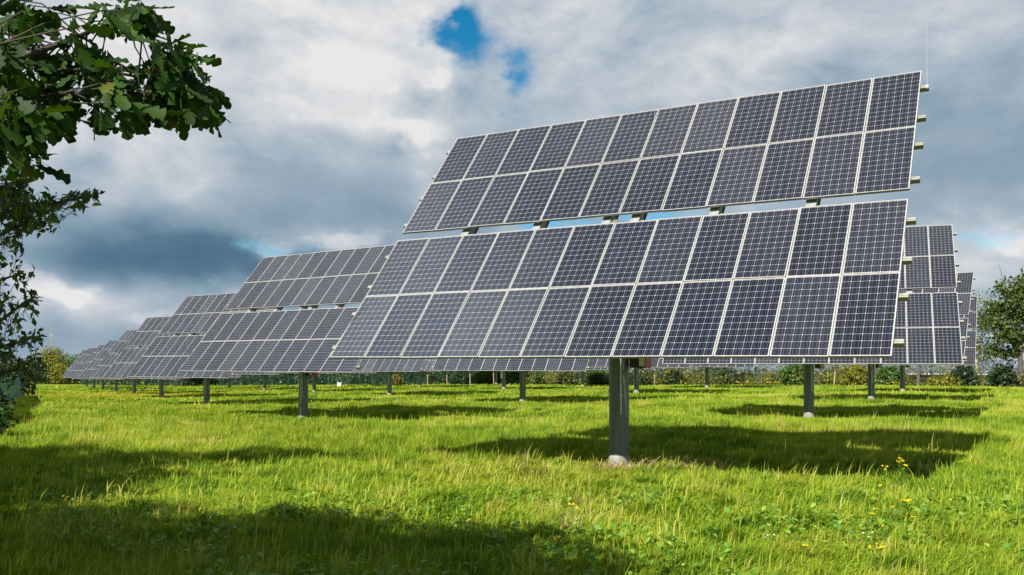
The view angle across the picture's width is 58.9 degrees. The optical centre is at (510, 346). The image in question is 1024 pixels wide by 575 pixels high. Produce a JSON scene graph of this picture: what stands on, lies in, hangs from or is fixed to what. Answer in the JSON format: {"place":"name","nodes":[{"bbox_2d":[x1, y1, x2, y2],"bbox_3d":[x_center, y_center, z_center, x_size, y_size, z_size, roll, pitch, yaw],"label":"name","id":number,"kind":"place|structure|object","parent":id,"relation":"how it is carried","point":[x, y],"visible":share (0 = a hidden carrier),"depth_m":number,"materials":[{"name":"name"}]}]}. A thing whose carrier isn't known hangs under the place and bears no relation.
{"place":"outdoors","nodes":[
{"label":"outdoors","id":0,"kind":"place"},
{"bbox_2d":[0,363,1023,574],"bbox_3d":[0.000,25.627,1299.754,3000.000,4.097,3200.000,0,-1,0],"label":"ground","id":1,"kind":"structure","parent":0,"point":[62,384],"depth_m":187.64,"materials":[{"name":"green plant"}]},
{"bbox_2d":[0,354,16,379],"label":"hedge tree","id":2,"kind":"object","parent":1,"relation":"on","point":[5,367],"visible":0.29,"depth_m":221.56,"materials":[{"name":"green plant"}]},
{"bbox_2d":[0,385,17,417],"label":"bush","id":3,"kind":"object","parent":1,"relation":"on","point":[2,398],"visible":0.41,"depth_m":33.22,"materials":[{"name":"green plant"}]},
{"bbox_2d":[0,402,21,435],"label":"bush","id":4,"kind":"object","parent":1,"relation":"on","point":[4,423],"visible":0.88,"depth_m":24.08,"materials":[{"name":"green plant"}]},
{"bbox_2d":[0,377,24,405],"bbox_3d":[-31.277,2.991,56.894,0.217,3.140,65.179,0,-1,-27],"label":"bush","id":5,"kind":"object","parent":1,"relation":"on","point":[14,390],"visible":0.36,"depth_m":56.54,"materials":[{"name":"teal plant"}]},
{"bbox_2d":[9,356,35,382],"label":"hedge tree","id":6,"kind":"object","parent":1,"relation":"on","point":[18,374],"visible":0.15,"depth_m":217.68,"materials":[{"name":"green plant"}]},
{"bbox_2d":[30,368,55,383],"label":"hedge tree","id":7,"kind":"object","parent":1,"relation":"on","point":[45,380],"visible":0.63,"depth_m":204.05,"materials":[{"name":"green plant"}]},
{"bbox_2d":[26,345,70,382],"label":"hedge tree","id":8,"kind":"object","parent":1,"relation":"on","point":[51,357],"visible":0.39,"depth_m":219.19,"materials":[{"name":"green plant"}]},
{"bbox_2d":[0,167,105,398],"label":"leaved tree","id":9,"kind":"object","parent":1,"relation":"on","point":[24,211],"visible":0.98,"depth_m":5.45,"materials":[{"name":"green plant"}]},
{"bbox_2d":[43,363,70,383],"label":"hedge tree","id":10,"kind":"object","parent":1,"relation":"on","point":[59,372],"visible":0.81,"depth_m":203.90,"materials":[{"name":"green plant"}]},
{"bbox_2d":[56,354,78,382],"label":"hedge tree","id":11,"kind":"object","parent":1,"relation":"on","point":[73,358],"visible":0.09,"depth_m":216.62,"materials":[{"name":"green plant"}]},
{"bbox_2d":[62,350,87,385],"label":"solar tracker","id":12,"kind":"object","parent":1,"relation":"on","point":[75,361],"visible":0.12,"depth_m":172.87,"materials":[{"name":"metal"}]},
{"bbox_2d":[64,348,96,387],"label":"solar tracker","id":13,"kind":"object","parent":1,"relation":"on","point":[76,367],"visible":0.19,"depth_m":150.76,"materials":[{"name":"metal"}]},
{"bbox_2d":[71,345,106,389],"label":"solar tracker","id":14,"kind":"object","parent":1,"relation":"on","point":[85,365],"visible":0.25,"depth_m":135.72,"materials":[{"name":"metal"}]},
{"bbox_2d":[78,340,122,391],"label":"solar tracker","id":15,"kind":"object","parent":1,"relation":"on","point":[94,364],"visible":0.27,"depth_m":117.65,"materials":[{"name":"metal"}]},
{"bbox_2d":[0,0,231,184],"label":"oak tree","id":16,"kind":"object","parent":1,"relation":"on","point":[175,93],"visible":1,"depth_m":3.28,"materials":[{"name":"green plant"}]},
{"bbox_2d":[89,330,148,393],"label":"solar tracker","id":17,"kind":"object","parent":1,"relation":"on","point":[105,364],"visible":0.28,"depth_m":96.93,"materials":[{"name":"glass"}]},
{"bbox_2d":[103,316,204,397],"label":"solar tracker","id":18,"kind":"object","parent":1,"relation":"on","point":[145,334],"visible":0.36,"depth_m":76.39,"materials":[{"name":"glass"}]},
{"bbox_2d":[127,284,275,404],"bbox_3d":[-18.304,-0.049,54.585,10.030,8.151,4.274,-1,-1,35],"label":"solar tracker","id":19,"kind":"object","parent":1,"relation":"on","point":[165,356],"visible":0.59,"depth_m":55.63,"materials":[{"name":"glass"}]},
{"bbox_2d":[228,374,240,387],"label":"solar tracker","id":20,"kind":"object","parent":1,"relation":"on","point":[234,376],"visible":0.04,"depth_m":126.04,"materials":[{"name":"metal"}]},
{"bbox_2d":[232,372,279,389],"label":"solar tracker","id":21,"kind":"object","parent":1,"relation":"on","point":[259,373],"visible":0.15,"depth_m":108.85,"materials":[{"name":"metal"}]},
{"bbox_2d":[178,245,394,417],"bbox_3d":[-8.254,-0.795,36.056,10.030,8.092,4.431,-1,-1,35],"label":"solar tracker","id":22,"kind":"object","parent":1,"relation":"on","point":[302,340],"visible":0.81,"depth_m":36.16,"materials":[{"name":"glass"}]},
{"bbox_2d":[264,372,332,391],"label":"solar tracker","id":23,"kind":"object","parent":1,"relation":"on","point":[313,383],"visible":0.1,"depth_m":90.88,"materials":[{"name":"metal"}]},
{"bbox_2d":[353,371,375,385],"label":"solar tracker","id":24,"kind":"object","parent":1,"relation":"on","point":[360,378],"visible":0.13,"depth_m":126.73,"materials":[{"name":"metal"}]},
{"bbox_2d":[354,359,427,394],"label":"solar tracker","id":25,"kind":"object","parent":1,"relation":"on","point":[389,366],"visible":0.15,"depth_m":69.55,"materials":[{"name":"glass"}]},
{"bbox_2d":[392,373,406,384],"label":"bush","id":26,"kind":"object","parent":1,"relation":"on","point":[401,380],"visible":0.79,"depth_m":138.37,"materials":[{"name":"green plant"}]},
{"bbox_2d":[418,359,436,387],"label":"solar tracker","id":27,"kind":"object","parent":1,"relation":"on","point":[428,364],"visible":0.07,"depth_m":105.05,"materials":[{"name":"metal"}]},
{"bbox_2d":[448,371,472,384],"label":"bush","id":28,"kind":"object","parent":1,"relation":"on","point":[461,378],"visible":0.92,"depth_m":129.05,"materials":[{"name":"green plant"}]},
{"bbox_2d":[6,360,915,385],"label":"treeline","id":29,"kind":"object","parent":1,"relation":"on","point":[344,378],"visible":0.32,"depth_m":146.04,"materials":[{"name":"green plant"}]},
{"bbox_2d":[469,371,494,383],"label":"bush","id":30,"kind":"object","parent":1,"relation":"on","point":[483,377],"visible":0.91,"depth_m":126.57,"materials":[{"name":"green plant"}]},
{"bbox_2d":[495,371,497,383],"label":"solar tracker","id":31,"kind":"object","parent":1,"relation":"on","point":[496,376],"visible":0.06,"depth_m":124.15,"materials":[{"name":"metal"}]},
{"bbox_2d":[500,371,502,388],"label":"meter cabinet","id":32,"kind":"object","parent":1,"relation":"on","point":[501,375],"visible":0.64,"depth_m":87.50,"materials":[{"name":"metal"}]},
{"bbox_2d":[502,371,505,388],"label":"solar tracker","id":33,"kind":"object","parent":1,"relation":"on","point":[504,381],"visible":0.06,"depth_m":88.25,"materials":[{"name":"metal"}]},
{"bbox_2d":[432,357,589,400],"bbox_3d":[0.714,-0.490,52.964,10.030,8.161,4.248,-1,-1,28],"label":"solar tracker","id":34,"kind":"object","parent":1,"relation":"on","point":[523,366],"visible":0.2,"depth_m":51.39,"materials":[{"name":"glass"}]},
{"bbox_2d":[0,479,1023,574],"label":"undergrowth","id":35,"kind":"object","parent":1,"relation":"on","point":[597,527],"visible":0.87,"depth_m":9.73,"materials":[{"name":"green plant"}]},
{"bbox_2d":[506,371,528,384],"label":"bush","id":36,"kind":"object","parent":1,"relation":"on","point":[513,376],"visible":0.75,"depth_m":122.91,"materials":[{"name":"green plant"}]},
{"bbox_2d":[526,371,546,384],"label":"bush","id":37,"kind":"object","parent":1,"relation":"on","point":[539,379],"visible":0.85,"depth_m":120.67,"materials":[{"name":"green plant"}]},
{"bbox_2d":[90,367,990,385],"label":"boundary fence","id":38,"kind":"object","parent":1,"relation":"on","point":[372,378],"visible":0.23,"depth_m":147.18,"materials":[{"name":"grey"}]},
{"bbox_2d":[554,536,561,559],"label":"ragwort plant","id":39,"kind":"object","parent":1,"relation":"on","point":[557,542],"visible":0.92,"depth_m":8.58,"materials":[{"name":"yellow plant"}]},
{"bbox_2d":[552,371,580,384],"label":"bush","id":40,"kind":"object","parent":1,"relation":"on","point":[561,380],"visible":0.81,"depth_m":116.55,"materials":[{"name":"green plant"}]},
{"bbox_2d":[568,503,580,524],"bbox_3d":[0.732,1.905,10.202,0.150,0.289,0.082,0,-1,25],"label":"ragwort plant","id":41,"kind":"object","parent":1,"relation":"on","point":[576,513],"visible":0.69,"depth_m":10.19,"materials":[{"name":"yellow plant"}]},
{"bbox_2d":[553,505,600,535],"bbox_3d":[0.609,1.885,9.803,0.515,0.291,0.688,-1,-1,38],"label":"dry grass tuft","id":42,"kind":"object","parent":1,"relation":"on","point":[573,522],"visible":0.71,"depth_m":9.79,"materials":[{"name":"plant"}]},
{"bbox_2d":[581,367,608,385],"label":"solar tracker","id":43,"kind":"object","parent":1,"relation":"on","point":[582,374],"visible":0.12,"depth_m":102.24,"materials":[{"name":"metal"}]},
{"bbox_2d":[584,370,608,384],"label":"bush","id":44,"kind":"object","parent":1,"relation":"on","point":[595,378],"visible":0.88,"depth_m":113.46,"materials":[{"name":"green plant"}]},
{"bbox_2d":[583,459,644,471],"bbox_3d":[1.785,2.113,15.962,1.197,0.218,0.990,0,-1,0],"label":"dry grass tuft","id":45,"kind":"object","parent":1,"relation":"on","point":[613,465],"visible":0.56,"depth_m":15.93,"materials":[{"name":"plant"}]},
{"bbox_2d":[330,71,928,465],"bbox_3d":[1.956,-1.573,16.492,10.030,8.097,4.422,-1,-1,30],"label":"solar tracker","id":46,"kind":"object","parent":1,"relation":"on","point":[637,290],"visible":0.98,"depth_m":15.87,"materials":[{"name":"glass"}]},
{"bbox_2d":[587,358,691,391],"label":"solar tracker","id":47,"kind":"object","parent":1,"relation":"on","point":[604,362],"visible":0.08,"depth_m":68.39,"materials":[{"name":"metal"}]},
{"bbox_2d":[661,368,688,384],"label":"bush","id":48,"kind":"object","parent":1,"relation":"on","point":[677,377],"visible":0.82,"depth_m":107.03,"materials":[{"name":"green plant"}]},
{"bbox_2d":[613,452,751,470],"bbox_3d":[2.991,2.047,15.880,1.780,0.297,1.842,-1,-1,42],"label":"dry grass tuft","id":49,"kind":"object","parent":1,"relation":"on","point":[681,461],"visible":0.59,"depth_m":15.78,"materials":[{"name":"plant"}]},
{"bbox_2d":[687,455,737,469],"bbox_3d":[3.527,2.038,15.839,0.721,0.354,0.829,1,-1,-30],"label":"dry grass tuft","id":50,"kind":"object","parent":1,"relation":"on","point":[718,462],"visible":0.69,"depth_m":15.69,"materials":[{"name":"plant"}]},
{"bbox_2d":[690,364,755,387],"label":"solar tracker","id":51,"kind":"object","parent":1,"relation":"on","point":[707,366],"visible":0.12,"depth_m":83.57,"materials":[{"name":"metal"}]},
{"bbox_2d":[710,367,738,384],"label":"bush","id":52,"kind":"object","parent":1,"relation":"on","point":[728,379],"visible":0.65,"depth_m":104.03,"materials":[{"name":"green plant"}]},
{"bbox_2d":[512,357,1023,386],"bbox_3d":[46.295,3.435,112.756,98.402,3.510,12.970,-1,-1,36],"label":"hedge","id":53,"kind":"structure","parent":1,"relation":"on","point":[769,366],"depth_m":105.73,"materials":[{"name":"plant"}]},
{"bbox_2d":[764,534,774,549],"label":"yarrow plant","id":54,"kind":"object","parent":1,"relation":"on","point":[770,540],"visible":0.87,"depth_m":9.01,"materials":[{"name":"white plant"}]},
{"bbox_2d":[777,364,802,385],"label":"bush","id":55,"kind":"object","parent":1,"relation":"on","point":[789,374],"visible":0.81,"depth_m":97.11,"materials":[{"name":"green plant"}]},
{"bbox_2d":[660,225,966,417],"bbox_3d":[10.862,-1.178,33.023,10.030,8.111,4.382,0,-1,22],"label":"solar tracker","id":56,"kind":"object","parent":1,"relation":"on","point":[922,343],"visible":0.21,"depth_m":31.30,"materials":[{"name":"glass"}]},
{"bbox_2d":[839,365,867,385],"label":"bush","id":57,"kind":"object","parent":1,"relation":"on","point":[849,378],"visible":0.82,"depth_m":93.13,"materials":[{"name":"green plant"}]},
{"bbox_2d":[862,531,872,547],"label":"yarrow plant","id":58,"kind":"object","parent":1,"relation":"on","point":[869,537],"visible":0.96,"depth_m":9.05,"materials":[{"name":"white plant"}]},
{"bbox_2d":[869,508,877,525],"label":"ragwort plant","id":59,"kind":"object","parent":1,"relation":"on","point":[872,518],"visible":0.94,"depth_m":10.36,"materials":[{"name":"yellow plant"}]},
{"bbox_2d":[868,545,884,561],"bbox_3d":[3.414,1.968,8.460,0.158,0.227,0.086,0,-1,0],"label":"ragwort plant","id":60,"kind":"object","parent":1,"relation":"on","point":[877,551],"visible":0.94,"depth_m":8.46,"materials":[{"name":"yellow plant"}]},
{"bbox_2d":[875,365,905,385],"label":"bush","id":61,"kind":"object","parent":1,"relation":"on","point":[895,373],"visible":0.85,"depth_m":91.03,"materials":[{"name":"green plant"}]},
{"bbox_2d":[889,505,894,521],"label":"ragwort plant","id":62,"kind":"object","parent":1,"relation":"on","point":[892,514],"visible":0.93,"depth_m":10.73,"materials":[{"name":"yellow plant"}]},
{"bbox_2d":[897,457,907,483],"bbox_3d":[5.901,1.908,13.676,0.155,0.483,0.180,1,-1,-28],"label":"ragwort plant","id":63,"kind":"object","parent":1,"relation":"on","point":[904,472],"visible":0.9,"depth_m":13.67,"materials":[{"name":"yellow plant"}]},
{"bbox_2d":[828,296,978,390],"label":"solar tracker","id":64,"kind":"object","parent":1,"relation":"on","point":[970,351],"visible":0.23,"depth_m":65.02,"materials":[{"name":"metal"}]},
{"bbox_2d":[901,498,910,510],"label":"ragwort plant","id":65,"kind":"object","parent":1,"relation":"on","point":[903,501],"visible":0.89,"depth_m":10.99,"materials":[{"name":"yellow plant"}]},
{"bbox_2d":[854,272,975,399],"bbox_3d":[19.965,-0.777,50.177,10.030,8.070,4.492,-1,-1,34],"label":"solar tracker","id":66,"kind":"object","parent":1,"relation":"on","point":[963,289],"visible":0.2,"depth_m":49.08,"materials":[{"name":"metal"}]},
{"bbox_2d":[906,458,938,472],"bbox_3d":[6.698,1.931,14.613,0.586,0.321,0.372,0,-1,-27],"label":"dry grass tuft","id":67,"kind":"object","parent":1,"relation":"on","point":[925,465],"visible":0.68,"depth_m":14.62,"materials":[{"name":"plant"}]},
{"bbox_2d":[916,365,941,385],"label":"slim tree","id":68,"kind":"object","parent":1,"relation":"on","point":[918,376],"visible":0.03,"depth_m":87.79,"materials":[{"name":"brown plant"}]},
{"bbox_2d":[926,370,964,386],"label":"bush","id":69,"kind":"object","parent":1,"relation":"on","point":[944,380],"visible":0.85,"depth_m":85.94,"materials":[{"name":"green plant"}]},
{"bbox_2d":[948,365,980,386],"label":"bush","id":70,"kind":"object","parent":1,"relation":"on","point":[966,376],"visible":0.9,"depth_m":85.82,"materials":[{"name":"green plant"}]},
{"bbox_2d":[972,281,1005,384],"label":"sparse tree","id":71,"kind":"object","parent":1,"relation":"on","point":[978,348],"visible":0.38,"depth_m":89.91,"materials":[{"name":"green plant"}]},
{"bbox_2d":[977,265,1023,386],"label":"willow tree","id":72,"kind":"object","parent":1,"relation":"on","point":[1013,335],"visible":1,"depth_m":83.85,"materials":[{"name":"green plant"}]},
{"bbox_2d":[983,362,1022,386],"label":"bush","id":73,"kind":"object","parent":1,"relation":"on","point":[1007,378],"visible":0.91,"depth_m":83.75,"materials":[{"name":"green plant"}]},
{"bbox_2d":[0,0,1023,362],"label":"sky","id":74,"kind":"structure","parent":0,"point":[336,134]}
]}

